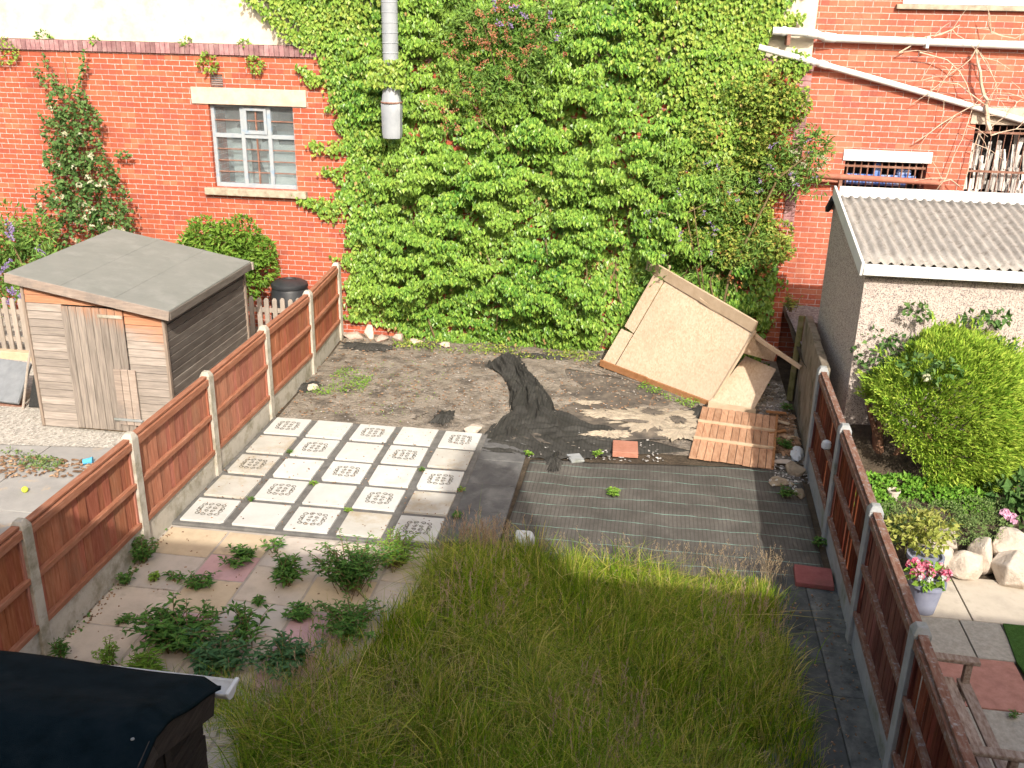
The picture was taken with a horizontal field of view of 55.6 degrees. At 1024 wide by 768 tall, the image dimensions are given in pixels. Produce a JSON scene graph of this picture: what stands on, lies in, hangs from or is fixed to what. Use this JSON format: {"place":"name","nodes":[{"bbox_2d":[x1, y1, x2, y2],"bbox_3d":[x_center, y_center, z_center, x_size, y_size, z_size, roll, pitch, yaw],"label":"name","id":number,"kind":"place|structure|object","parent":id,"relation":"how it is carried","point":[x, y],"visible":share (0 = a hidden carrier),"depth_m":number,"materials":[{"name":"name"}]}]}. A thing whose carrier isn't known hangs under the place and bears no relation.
{"place":"outdoors","nodes":[
{"label":"outdoors","id":0,"kind":"place"},
{"bbox_2d":[51,525,464,767],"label":"paving","id":1,"kind":"structure","parent":0,"point":[138,595],"depth_m":8.53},
{"bbox_2d":[47,636,70,657],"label":"weed","id":2,"kind":"object","parent":1,"relation":"on","point":[60,650],"visible":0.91,"depth_m":7.56,"materials":[{"name":"green plant"}]},
{"bbox_2d":[91,634,120,664],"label":"weed","id":3,"kind":"object","parent":1,"relation":"on","point":[109,656],"visible":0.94,"depth_m":7.49,"materials":[{"name":"green plant"}]},
{"bbox_2d":[0,650,238,767],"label":"garden shed","id":4,"kind":"structure","parent":1,"relation":"on","point":[57,712],"depth_m":4.39,"materials":[{"name":"black"}]},
{"bbox_2d":[112,644,168,671],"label":"weed","id":5,"kind":"object","parent":1,"relation":"on","point":[142,660],"visible":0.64,"depth_m":7.33,"materials":[{"name":"green plant"}]},
{"bbox_2d":[129,534,159,563],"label":"weed","id":6,"kind":"object","parent":1,"relation":"on","point":[141,552],"visible":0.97,"depth_m":8.93,"materials":[{"name":"green plant"}]},
{"bbox_2d":[120,591,229,655],"bbox_3d":[-2.681,1.950,7.718,0.796,0.370,0.644,-1,21,-5],"label":"weed","id":7,"kind":"object","parent":1,"relation":"on","point":[166,631],"visible":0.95,"depth_m":7.69,"materials":[{"name":"green plant"}]},
{"bbox_2d":[180,570,219,590],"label":"weed","id":8,"kind":"object","parent":1,"relation":"on","point":[195,580],"visible":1,"depth_m":8.59,"materials":[{"name":"green plant"}]},
{"bbox_2d":[177,615,271,677],"bbox_3d":[-2.281,2.060,7.554,0.688,0.297,0.779,-14,26,-35],"label":"weed","id":9,"kind":"object","parent":1,"relation":"on","point":[220,655],"visible":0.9,"depth_m":7.47,"materials":[{"name":"green plant"}]},
{"bbox_2d":[218,543,257,569],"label":"weed","id":10,"kind":"object","parent":1,"relation":"on","point":[243,554],"visible":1,"depth_m":8.96,"materials":[{"name":"green plant"}]},
{"bbox_2d":[219,600,276,648],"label":"weed","id":11,"kind":"object","parent":1,"relation":"on","point":[243,618],"visible":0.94,"depth_m":7.79,"materials":[{"name":"green plant"}]},
{"bbox_2d":[107,584,392,753],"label":"joint grass","id":12,"kind":"structure","parent":1,"relation":"on","point":[273,687],"depth_m":7.37,"materials":[{"name":"green plant"}]},
{"bbox_2d":[259,535,287,551],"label":"weed","id":13,"kind":"object","parent":1,"relation":"on","point":[277,543],"visible":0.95,"depth_m":9.15,"materials":[{"name":"green plant"}]},
{"bbox_2d":[242,628,326,685],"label":"weed","id":14,"kind":"object","parent":1,"relation":"on","point":[284,650],"visible":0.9,"depth_m":7.50,"materials":[{"name":"green plant"}]},
{"bbox_2d":[268,550,309,587],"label":"weed","id":15,"kind":"object","parent":1,"relation":"on","point":[286,571],"visible":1,"depth_m":8.60,"materials":[{"name":"green plant"}]},
{"bbox_2d":[280,599,316,622],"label":"weed","id":16,"kind":"object","parent":1,"relation":"on","point":[300,611],"visible":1,"depth_m":8.17,"materials":[{"name":"green plant"}]},
{"bbox_2d":[310,591,390,645],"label":"weed","id":17,"kind":"object","parent":1,"relation":"on","point":[342,624],"visible":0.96,"depth_m":7.93,"materials":[{"name":"green plant"}]},
{"bbox_2d":[301,528,401,599],"bbox_3d":[-1.410,1.581,8.573,0.869,0.499,0.740,-6,22,-19],"label":"weed","id":18,"kind":"object","parent":1,"relation":"on","point":[355,572],"visible":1,"depth_m":8.45,"materials":[{"name":"green plant"}]},
{"bbox_2d":[370,525,423,572],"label":"weed","id":19,"kind":"object","parent":1,"relation":"on","point":[403,552],"visible":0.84,"depth_m":8.92,"materials":[{"name":"green plant"}]},
{"bbox_2d":[172,417,487,549],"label":"patio","id":20,"kind":"structure","parent":0,"point":[366,500],"depth_m":10.49,"materials":[{"name":"white concrete"}]},
{"bbox_2d":[198,427,476,535],"bbox_3d":[-1.848,0.972,10.732,2.638,0.008,2.610,4,21,7],"label":"patio grit","id":21,"kind":"object","parent":20,"relation":"on","point":[341,479],"visible":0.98,"depth_m":10.59,"materials":[{"name":"grey gravel"}]},
{"bbox_2d":[444,438,525,546],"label":"path","id":22,"kind":"structure","parent":0,"point":[494,477],"depth_m":10.47,"materials":[{"name":"concrete"}]},
{"bbox_2d":[1,62,1023,697],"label":"ground","id":23,"kind":"structure","parent":0,"point":[687,460],"depth_m":11.26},
{"bbox_2d":[0,444,111,534],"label":"concrete yard","id":24,"kind":"structure","parent":23,"relation":"on","point":[16,502],"depth_m":10.53,"materials":[{"name":"grey concrete"}]},
{"bbox_2d":[0,446,64,470],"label":"yard weeds","id":25,"kind":"object","parent":24,"relation":"on","point":[39,458],"visible":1,"depth_m":10.87,"materials":[{"name":"green plant"}]},
{"bbox_2d":[0,454,92,477],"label":"leaf litter","id":26,"kind":"object","parent":24,"relation":"on","point":[34,470],"visible":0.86,"depth_m":10.75,"materials":[{"name":"brown plant"}]},
{"bbox_2d":[0,262,343,655],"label":"fence","id":27,"kind":"object","parent":23,"relation":"on","point":[65,556],"visible":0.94,"depth_m":9.12,"materials":[{"name":"wood"}]},
{"bbox_2d":[0,313,345,447],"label":"gravel","id":28,"kind":"structure","parent":23,"relation":"on","point":[20,426],"depth_m":11.67,"materials":[{"name":"beige gravel"}]},
{"bbox_2d":[0,297,28,349],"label":"picket fence","id":29,"kind":"object","parent":28,"relation":"on","point":[10,337],"visible":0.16,"depth_m":14.18,"materials":[{"name":"beige wood"}]},
{"bbox_2d":[0,348,31,360],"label":"sleeper","id":30,"kind":"object","parent":28,"relation":"on","point":[15,354],"visible":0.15,"depth_m":13.98,"materials":[{"name":"beige wood"}]},
{"bbox_2d":[0,348,38,409],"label":"folded chair","id":31,"kind":"object","parent":28,"relation":"on","point":[14,375],"visible":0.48,"depth_m":12.45,"materials":[{"name":"grey fabric"}]},
{"bbox_2d":[0,198,68,308],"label":"buddleia","id":32,"kind":"object","parent":28,"relation":"on","point":[24,245],"visible":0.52,"depth_m":14.89,"materials":[{"name":"green plant"}]},
{"bbox_2d":[28,47,134,248],"bbox_3d":[-6.593,-2.911,14.883,1.787,4.233,0.776,4,21,7],"label":"climbing rose","id":33,"kind":"object","parent":28,"relation":"on","point":[57,146],"visible":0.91,"depth_m":14.68,"materials":[{"name":"green plant"}]},
{"bbox_2d":[4,229,253,431],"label":"garden shed","id":34,"kind":"structure","parent":28,"relation":"on","point":[128,331],"depth_m":11.49,"materials":[{"name":"wood"}]},
{"bbox_2d":[60,306,142,430],"bbox_3d":[-4.778,-0.154,11.365,0.858,1.515,0.063,4,21,7],"label":"door","id":35,"kind":"structure","parent":34,"relation":"in","point":[105,390],"depth_m":11.37,"materials":[{"name":"wood"}]},
{"bbox_2d":[174,213,280,300],"bbox_3d":[-4.313,-1.630,14.786,1.642,2.004,0.821,4,21,7],"label":"laurel bush","id":36,"kind":"object","parent":28,"relation":"on","point":[243,248],"visible":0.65,"depth_m":14.52,"materials":[{"name":"green plant"}]},
{"bbox_2d":[248,296,298,336],"bbox_3d":[-3.799,-0.961,14.663,1.870,0.775,0.045,4,21,7],"label":"picket fence","id":37,"kind":"object","parent":28,"relation":"on","point":[259,309],"visible":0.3,"depth_m":14.57,"materials":[{"name":"beige wood"}]},
{"bbox_2d":[271,277,307,319],"bbox_3d":[-3.387,-1.123,14.914,0.660,0.995,0.660,4,21,7],"label":"compost bin","id":38,"kind":"object","parent":28,"relation":"on","point":[288,288],"visible":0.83,"depth_m":14.59,"materials":[{"name":"black plastic"}]},
{"bbox_2d":[0,0,818,360],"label":"workshop building","id":39,"kind":"structure","parent":23,"relation":"on","point":[230,136],"depth_m":14.67,"materials":[{"name":"red brick"}]},
{"bbox_2d":[0,36,19,64],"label":"wall weed","id":40,"kind":"object","parent":39,"relation":"attached to","point":[13,53],"depth_m":14.57,"materials":[{"name":"green plant"}]},
{"bbox_2d":[196,51,218,74],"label":"wall weed","id":41,"kind":"object","parent":39,"relation":"attached to","point":[212,68],"depth_m":14.20,"materials":[{"name":"green plant"}]},
{"bbox_2d":[210,104,296,189],"bbox_3d":[-3.891,-3.593,14.740,1.315,1.225,0.060,4,21,7],"label":"window frame","id":42,"kind":"structure","parent":39,"relation":"in","point":[270,136],"depth_m":14.73,"materials":[{"name":"white paint"}]},
{"bbox_2d":[244,54,266,75],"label":"wall weed","id":43,"kind":"object","parent":39,"relation":"attached to","point":[254,66],"depth_m":14.10,"materials":[{"name":"green plant"}]},
{"bbox_2d":[381,0,402,138],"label":"flue duct","id":44,"kind":"object","parent":39,"relation":"attached to","point":[391,109],"visible":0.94,"depth_m":13.40,"materials":[{"name":"metal"}]},
{"bbox_2d":[238,0,812,360],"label":"ivy","id":45,"kind":"object","parent":39,"relation":"attached to","point":[572,182],"visible":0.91,"depth_m":13.83,"materials":[{"name":"green plant"}]},
{"bbox_2d":[420,0,577,148],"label":"buddleia","id":46,"kind":"object","parent":45,"relation":"on","point":[475,30],"visible":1,"depth_m":13.11,"materials":[{"name":"green plant"}]},
{"bbox_2d":[667,68,812,287],"bbox_3d":[3.149,-2.833,13.562,1.825,3.005,0.622,4,21,7],"label":"mixed vine","id":47,"kind":"object","parent":39,"relation":"attached to","point":[784,108],"visible":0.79,"depth_m":13.39,"materials":[{"name":"green plant"}]},
{"bbox_2d":[758,44,1023,123],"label":"waste pipe","id":48,"kind":"object","parent":39,"relation":"attached to","point":[819,63],"visible":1,"depth_m":13.21,"materials":[{"name":"white plastic"}]},
{"bbox_2d":[772,26,1023,49],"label":"waste pipe","id":49,"kind":"object","parent":39,"relation":"attached to","point":[812,33],"visible":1,"depth_m":12.94,"materials":[{"name":"white plastic"}]},
{"bbox_2d":[899,4,1023,189],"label":"bare vine","id":50,"kind":"object","parent":49,"relation":"attached to","point":[986,110],"visible":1,"depth_m":13.08,"materials":[{"name":"beige plant"}]},
{"bbox_2d":[178,490,843,767],"bbox_3d":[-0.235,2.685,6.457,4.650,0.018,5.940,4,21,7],"label":"turf","id":51,"kind":"structure","parent":23,"relation":"on","point":[451,660],"depth_m":7.36,"materials":[{"name":"green plant"}]},
{"bbox_2d":[250,506,788,767],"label":"brown seed stalks","id":52,"kind":"object","parent":51,"relation":"on","point":[518,589],"visible":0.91,"depth_m":7.82,"materials":[{"name":"plant"}]},
{"bbox_2d":[242,526,840,767],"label":"grass seed heads","id":53,"kind":"object","parent":51,"relation":"on","point":[768,567],"depth_m":7.86,"materials":[{"name":"green plant"}]},
{"bbox_2d":[498,459,823,578],"bbox_3d":[1.564,1.314,10.128,3.110,0.027,2.510,4,21,7],"label":"weed membrane","id":54,"kind":"object","parent":23,"relation":"on","point":[691,506],"visible":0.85,"depth_m":10.05,"materials":[{"name":"fabric"}]},
{"bbox_2d":[545,450,564,471],"bbox_3d":[0.486,0.870,11.182,0.238,0.064,0.712,4,21,7],"label":"membrane scrap","id":55,"kind":"object","parent":54,"relation":"on","point":[554,462],"visible":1,"depth_m":11.11,"materials":[{"name":"black fabric"}]},
{"bbox_2d":[689,406,777,469],"bbox_3d":[2.733,0.630,11.886,0.967,0.073,1.565,7,22,15],"label":"fallen panel","id":56,"kind":"object","parent":54,"relation":"on","point":[751,427],"visible":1,"depth_m":11.81,"materials":[{"name":"brown wood"}]},
{"bbox_2d":[785,461,805,476],"bbox_3d":[3.195,0.973,11.009,0.160,0.168,0.215,-16,27,-38],"label":"stone","id":57,"kind":"object","parent":54,"relation":"on","point":[792,468],"visible":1,"depth_m":10.97,"materials":[{"name":"beige stone"}]},
{"bbox_2d":[786,315,804,400],"bbox_3d":[3.803,-0.341,13.029,0.080,1.166,0.214,11,23,24],"label":"post","id":58,"kind":"object","parent":23,"relation":"on","point":[793,371],"visible":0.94,"depth_m":12.99,"materials":[{"name":"wood"}]},
{"bbox_2d":[794,316,830,454],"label":"boundary wall","id":59,"kind":"structure","parent":23,"relation":"on","point":[814,357],"depth_m":11.89,"materials":[{"name":"concrete"}]},
{"bbox_2d":[803,366,978,767],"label":"fence","id":60,"kind":"object","parent":23,"relation":"on","point":[888,636],"visible":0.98,"depth_m":7.20,"materials":[{"name":"brown wood"}]},
{"bbox_2d":[777,0,1023,356],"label":"brick building","id":61,"kind":"structure","parent":23,"relation":"on","point":[875,129],"depth_m":13.44,"materials":[{"name":"red brick"}]},
{"bbox_2d":[758,171,944,189],"bbox_3d":[4.708,-2.728,13.699,2.697,0.584,0.485,-1,21,-6],"label":"gas pipe","id":62,"kind":"object","parent":61,"relation":"attached to","point":[838,179],"visible":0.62,"depth_m":13.63,"materials":[{"name":"brown metal"}]},
{"bbox_2d":[902,0,1023,5],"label":"window frame","id":63,"kind":"structure","parent":61,"relation":"in","point":[935,2],"depth_m":12.88,"materials":[{"name":"white plastic"}]},
{"bbox_2d":[783,306,1023,560],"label":"raised bed","id":64,"kind":"object","parent":23,"relation":"on","point":[885,461],"visible":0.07,"depth_m":10.10,"materials":[{"name":"brown soil"}]},
{"bbox_2d":[785,305,819,344],"bbox_3d":[4.345,-0.457,12.685,1.100,0.043,3.980,4,21,7],"label":"rubble fill","id":65,"kind":"object","parent":64,"relation":"on","point":[793,315],"visible":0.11,"depth_m":14.21,"materials":[{"name":"grey stone"}]},
{"bbox_2d":[850,325,924,455],"bbox_3d":[3.897,0.134,10.347,0.618,1.562,0.793,-14,26,-35],"label":"tree","id":66,"kind":"object","parent":64,"relation":"on","point":[877,441],"visible":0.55,"depth_m":10.23,"materials":[{"name":"green plant"}]},
{"bbox_2d":[878,496,941,544],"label":"rockery plant","id":67,"kind":"object","parent":64,"relation":"on","point":[896,509],"visible":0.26,"depth_m":9.39,"materials":[{"name":"green plant"}]},
{"bbox_2d":[817,186,1023,434],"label":"garage","id":68,"kind":"structure","parent":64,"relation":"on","point":[949,256],"depth_m":10.37,"materials":[{"name":"grey concrete"}]},
{"bbox_2d":[853,469,995,514],"bbox_3d":[4.033,1.112,9.697,1.497,0.369,0.654,4,21,7],"label":"rockery plant","id":69,"kind":"object","parent":64,"relation":"on","point":[910,481],"visible":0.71,"depth_m":9.65,"materials":[{"name":"green plant"}]},
{"bbox_2d":[852,311,1023,493],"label":"conifer bush","id":70,"kind":"object","parent":64,"relation":"on","point":[971,352],"visible":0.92,"depth_m":9.46,"materials":[{"name":"green plant"}]},
{"bbox_2d":[896,300,1018,432],"bbox_3d":[4.390,0.093,9.797,1.288,1.676,1.111,4,21,7],"label":"rose bush","id":71,"kind":"object","parent":64,"relation":"on","point":[964,316],"visible":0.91,"depth_m":9.73,"materials":[{"name":"green plant"}]},
{"bbox_2d":[926,495,1015,545],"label":"rockery plant","id":72,"kind":"object","parent":64,"relation":"on","point":[972,522],"visible":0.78,"depth_m":9.31,"materials":[{"name":"green plant"}]},
{"bbox_2d":[982,464,1023,532],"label":"hydrangea","id":73,"kind":"object","parent":64,"relation":"on","point":[1016,498],"visible":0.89,"depth_m":9.39,"materials":[{"name":"green plant"}]},
{"bbox_2d":[992,526,1023,556],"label":"rock","id":74,"kind":"object","parent":64,"relation":"on","point":[1011,539],"visible":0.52,"depth_m":9.07,"materials":[{"name":"beige stone"}]},
{"bbox_2d":[947,550,982,580],"bbox_3d":[4.225,1.669,9.037,0.374,0.280,0.276,-12,25,-31],"label":"rock","id":75,"kind":"object","parent":23,"relation":"on","point":[965,565],"visible":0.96,"depth_m":8.94,"materials":[{"name":"beige stone"}]},
{"bbox_2d":[967,537,992,574],"bbox_3d":[4.405,1.614,9.118,0.243,0.403,0.265,4,21,7],"label":"rock","id":76,"kind":"object","parent":23,"relation":"on","point":[983,547],"visible":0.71,"depth_m":9.03,"materials":[{"name":"beige stone"}]},
{"bbox_2d":[991,550,1023,588],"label":"rock","id":77,"kind":"object","parent":23,"relation":"on","point":[1007,567],"visible":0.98,"depth_m":8.84,"materials":[{"name":"beige stone"}]},
{"bbox_2d":[278,333,804,463],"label":"soil","id":78,"kind":"structure","parent":0,"point":[537,368],"depth_m":13.32,"materials":[{"name":"brown soil"}]},
{"bbox_2d":[306,366,372,394],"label":"creeping weeds","id":79,"kind":"object","parent":78,"relation":"on","point":[351,381],"visible":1,"depth_m":13.31,"materials":[{"name":"green plant"}]},
{"bbox_2d":[338,341,397,351],"bbox_3d":[-2.217,-0.589,14.851,1.023,0.070,0.442,4,21,7],"label":"membrane scrap","id":80,"kind":"object","parent":78,"relation":"on","point":[366,346],"visible":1,"depth_m":14.79,"materials":[{"name":"black fabric"}]},
{"bbox_2d":[304,348,484,425],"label":"soil clods","id":81,"kind":"object","parent":78,"relation":"on","point":[331,379],"visible":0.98,"depth_m":13.21,"materials":[{"name":"brown soil"}]},
{"bbox_2d":[429,410,454,424],"bbox_3d":[-0.865,0.408,12.317,0.301,0.067,0.553,6,21,13],"label":"membrane scrap","id":82,"kind":"object","parent":78,"relation":"on","point":[441,417],"visible":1,"depth_m":12.26,"materials":[{"name":"black fabric"}]},
{"bbox_2d":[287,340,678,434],"bbox_3d":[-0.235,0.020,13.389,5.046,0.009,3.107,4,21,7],"label":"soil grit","id":83,"kind":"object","parent":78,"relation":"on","point":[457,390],"visible":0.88,"depth_m":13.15,"materials":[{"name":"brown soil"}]},
{"bbox_2d":[391,338,599,363],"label":"creeping weeds","id":84,"kind":"object","parent":78,"relation":"on","point":[499,347],"visible":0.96,"depth_m":14.75,"materials":[{"name":"green plant"}]},
{"bbox_2d":[515,353,566,360],"bbox_3d":[0.442,-0.423,14.566,0.957,0.078,0.379,4,21,7],"label":"membrane scrap","id":85,"kind":"object","parent":78,"relation":"on","point":[558,357],"visible":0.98,"depth_m":14.52,"materials":[{"name":"black fabric"}]},
{"bbox_2d":[482,352,689,458],"bbox_3d":[0.196,0.332,12.441,2.175,0.162,3.741,-12,24,-31],"label":"weed membrane","id":86,"kind":"object","parent":78,"relation":"on","point":[533,409],"visible":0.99,"depth_m":12.02,"materials":[{"name":"black fabric"}]},
{"bbox_2d":[612,440,637,457],"bbox_3d":[1.334,0.765,11.462,0.300,0.070,0.340,3,21,5],"label":"quarry tile","id":87,"kind":"object","parent":86,"relation":"on","point":[626,449],"visible":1,"depth_m":11.37,"materials":[{"name":"tile"}]},
{"bbox_2d":[512,369,696,440],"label":"gravel","id":88,"kind":"structure","parent":78,"relation":"on","point":[605,396],"depth_m":13.08,"materials":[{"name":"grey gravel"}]},
{"bbox_2d":[578,430,632,438],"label":"sand","id":89,"kind":"structure","parent":88,"relation":"on","point":[615,434],"depth_m":11.90,"materials":[{"name":"beige sand"}]},
{"bbox_2d":[601,406,697,432],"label":"sand","id":90,"kind":"structure","parent":88,"relation":"on","point":[657,420],"depth_m":12.35,"materials":[{"name":"beige sand"}]},
{"bbox_2d":[579,408,616,418],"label":"sand","id":91,"kind":"structure","parent":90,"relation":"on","point":[598,413],"depth_m":12.51,"materials":[{"name":"beige sand"}]},
{"bbox_2d":[655,424,702,441],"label":"sand","id":92,"kind":"structure","parent":90,"relation":"on","point":[673,433],"depth_m":11.93,"materials":[{"name":"beige sand"}]},
{"bbox_2d":[600,261,801,412],"bbox_3d":[2.600,-0.655,13.267,2.944,1.541,1.153,19,27,39],"label":"board panel","id":93,"kind":"object","parent":88,"relation":"on","point":[689,340],"visible":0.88,"depth_m":13.32,"materials":[{"name":"beige wood"}]},
{"bbox_2d":[637,381,699,406],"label":"creeping weeds","id":94,"kind":"object","parent":78,"relation":"on","point":[678,400],"visible":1,"depth_m":13.12,"materials":[{"name":"green plant"}]},
{"bbox_2d":[638,122,835,301],"bbox_3d":[3.075,-1.933,13.664,2.590,3.460,0.754,4,21,7],"label":"buddleia","id":95,"kind":"object","parent":78,"relation":"on","point":[811,153],"visible":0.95,"depth_m":13.35,"materials":[{"name":"green plant"}]},
{"bbox_2d":[757,382,809,483],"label":"grit litter","id":96,"kind":"object","parent":78,"relation":"on","point":[771,406],"visible":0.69,"depth_m":12.94,"materials":[{"name":"gravel"}]},
{"bbox_2d":[767,412,800,456],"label":"wood chip litter","id":97,"kind":"object","parent":78,"relation":"on","point":[783,436],"visible":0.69,"depth_m":12.04,"materials":[{"name":"brown wood"}]},
{"bbox_2d":[739,572,881,767],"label":"side path","id":98,"kind":"structure","parent":0,"point":[851,746],"depth_m":7.57,"materials":[{"name":"concrete"}]},
{"bbox_2d":[793,564,833,590],"bbox_3d":[2.767,1.774,8.921,0.340,0.050,0.320,5,21,11],"label":"red paver","id":99,"kind":"object","parent":98,"relation":"on","point":[813,577],"visible":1,"depth_m":8.87,"materials":[{"name":"red brick"}]},
{"bbox_2d":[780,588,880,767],"bbox_3d":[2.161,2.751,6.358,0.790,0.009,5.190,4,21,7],"label":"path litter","id":100,"kind":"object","parent":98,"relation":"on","point":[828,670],"visible":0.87,"depth_m":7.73,"materials":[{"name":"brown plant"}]},
{"bbox_2d":[904,572,1023,767],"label":"neighbour paving","id":101,"kind":"structure","parent":0,"point":[996,679],"depth_m":8.06,"materials":[{"name":"beige concrete"}]},
{"bbox_2d":[906,545,944,584],"bbox_3d":[3.731,1.686,8.826,0.324,0.320,0.324,4,21,7],"label":"flower pot","id":102,"kind":"object","parent":101,"relation":"on","point":[910,553],"visible":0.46,"depth_m":8.78,"materials":[{"name":"grey ceramic"}]},
{"bbox_2d":[884,506,964,557],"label":"golden shrub","id":103,"kind":"object","parent":102,"relation":"in","point":[924,536],"visible":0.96,"depth_m":8.73,"materials":[{"name":"yellow plant"}]},
{"bbox_2d":[908,572,946,615],"bbox_3d":[3.593,1.833,8.460,0.313,0.300,0.313,4,21,7],"label":"flower pot","id":104,"kind":"object","parent":101,"relation":"on","point":[926,603],"visible":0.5,"depth_m":8.37,"materials":[{"name":"grey ceramic"}]},
{"bbox_2d":[904,557,952,592],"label":"bedding plant","id":105,"kind":"object","parent":104,"relation":"in","point":[919,568],"visible":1,"depth_m":8.32,"materials":[{"name":"pink plant"}]},
{"bbox_2d":[924,652,1023,767],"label":"garden bench","id":106,"kind":"object","parent":101,"relation":"on","point":[961,690],"visible":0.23,"depth_m":6.56,"materials":[{"name":"brown wood"}]},
{"bbox_2d":[1003,623,1023,673],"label":"lawn","id":107,"kind":"structure","parent":0,"point":[1014,634],"depth_m":8.08,"materials":[{"name":"green plant"}]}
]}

